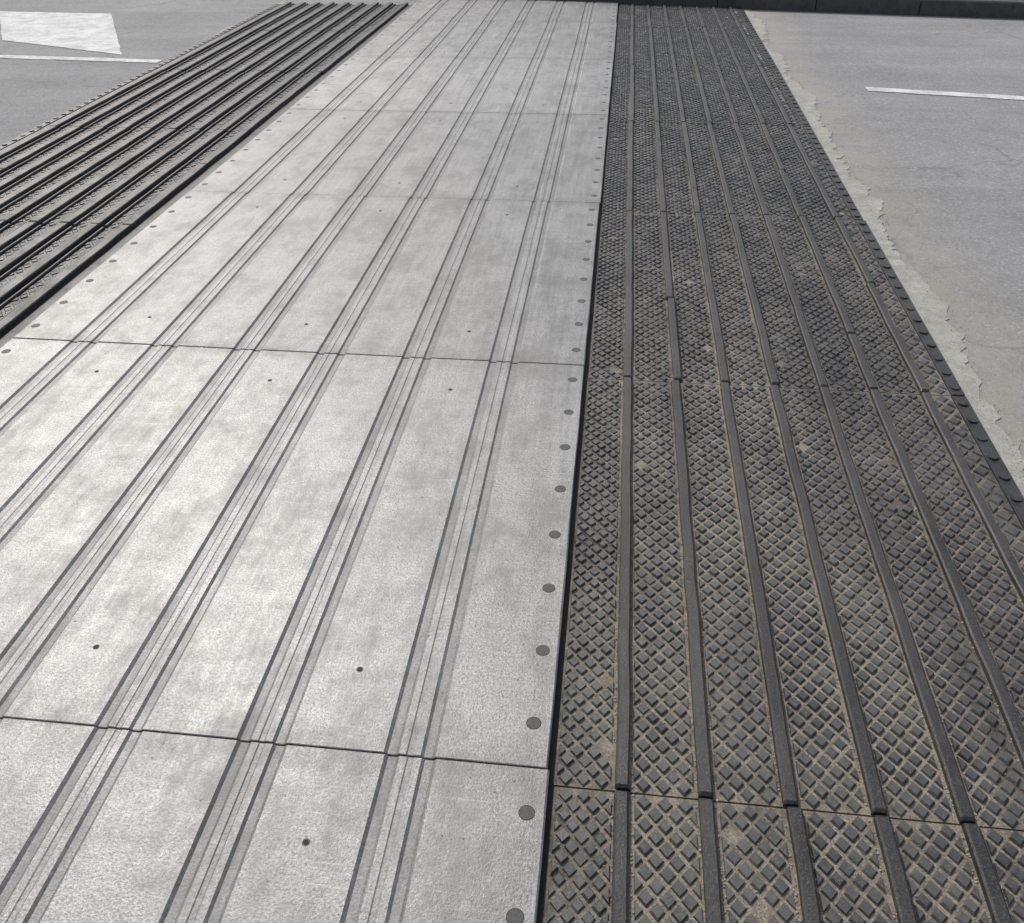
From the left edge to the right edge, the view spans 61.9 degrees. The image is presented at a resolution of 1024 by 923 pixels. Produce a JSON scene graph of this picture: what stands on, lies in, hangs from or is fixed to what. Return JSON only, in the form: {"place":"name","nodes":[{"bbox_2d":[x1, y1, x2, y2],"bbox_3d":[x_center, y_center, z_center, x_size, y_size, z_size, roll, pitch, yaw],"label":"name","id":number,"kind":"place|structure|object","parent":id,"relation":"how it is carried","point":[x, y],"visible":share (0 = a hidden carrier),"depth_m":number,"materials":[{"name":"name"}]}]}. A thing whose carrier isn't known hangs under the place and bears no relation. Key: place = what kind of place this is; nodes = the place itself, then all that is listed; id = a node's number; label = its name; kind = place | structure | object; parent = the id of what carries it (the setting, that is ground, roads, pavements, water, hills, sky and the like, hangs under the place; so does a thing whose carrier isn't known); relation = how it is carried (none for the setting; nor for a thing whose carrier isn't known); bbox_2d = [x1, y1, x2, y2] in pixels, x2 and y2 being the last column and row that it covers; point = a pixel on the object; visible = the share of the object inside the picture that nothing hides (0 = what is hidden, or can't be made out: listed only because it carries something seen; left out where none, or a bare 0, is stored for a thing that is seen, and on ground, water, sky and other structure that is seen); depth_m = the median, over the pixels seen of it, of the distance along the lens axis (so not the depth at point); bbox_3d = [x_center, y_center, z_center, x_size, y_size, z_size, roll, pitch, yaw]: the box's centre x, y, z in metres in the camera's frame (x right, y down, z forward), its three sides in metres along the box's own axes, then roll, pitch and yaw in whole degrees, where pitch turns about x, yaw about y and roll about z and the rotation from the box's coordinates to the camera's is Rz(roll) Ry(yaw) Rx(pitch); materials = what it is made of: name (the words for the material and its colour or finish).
{"place":"outdoors","nodes":[
{"label":"outdoors","id":0,"kind":"place"},
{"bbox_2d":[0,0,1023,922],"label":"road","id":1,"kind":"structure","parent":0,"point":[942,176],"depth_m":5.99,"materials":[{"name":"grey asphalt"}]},
{"bbox_2d":[0,11,121,54],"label":"arrow road marking","id":2,"kind":"object","parent":1,"relation":"on","point":[96,32],"visible":1,"depth_m":8.63,"materials":[{"name":"paint"}]},
{"bbox_2d":[0,55,160,62],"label":"lane line marking","id":3,"kind":"object","parent":1,"relation":"on","point":[81,58],"visible":1,"depth_m":7.54,"materials":[{"name":"paint"}]},
{"bbox_2d":[17,2,285,140],"bbox_3d":[-3.350,-1.673,5.012,0.122,0.003,12.192,3,37,6],"label":"concrete edge","id":4,"kind":"object","parent":1,"relation":"on","point":[214,35],"visible":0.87,"depth_m":8.51,"materials":[{"name":"grey concrete"}]},
{"bbox_2d":[0,2,412,347],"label":"rubber expansion joint mat","id":5,"kind":"object","parent":1,"relation":"on","point":[88,187],"visible":1,"depth_m":5.49,"materials":[{"name":"black rubber"}]},
{"bbox_2d":[0,0,618,922],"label":"metal expansion joint plate","id":6,"kind":"object","parent":1,"relation":"on","point":[292,406],"visible":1,"depth_m":2.50,"materials":[{"name":"metal"}]},
{"bbox_2d":[543,0,1023,922],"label":"rubber expansion joint mat","id":7,"kind":"object","parent":1,"relation":"on","point":[731,92],"visible":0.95,"depth_m":2.32,"materials":[{"name":"black rubber"}]},
{"bbox_2d":[555,16,1023,922],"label":"gravel grit","id":8,"kind":"object","parent":7,"relation":"on","point":[767,598],"visible":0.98,"depth_m":2.12,"materials":[{"name":"stone"}]},
{"bbox_2d":[557,0,1023,18],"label":"kerb","id":9,"kind":"structure","parent":1,"relation":"on","point":[1007,9],"depth_m":8.77,"materials":[{"name":"concrete"}]},
{"bbox_2d":[744,9,1023,496],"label":"concrete edge","id":10,"kind":"object","parent":1,"relation":"on","point":[967,379],"visible":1,"depth_m":3.63,"materials":[{"name":"grey concrete"}]},
{"bbox_2d":[865,87,1023,99],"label":"lane line marking","id":11,"kind":"object","parent":1,"relation":"on","point":[945,93],"visible":1,"depth_m":6.25,"materials":[{"name":"paint"}]}
]}

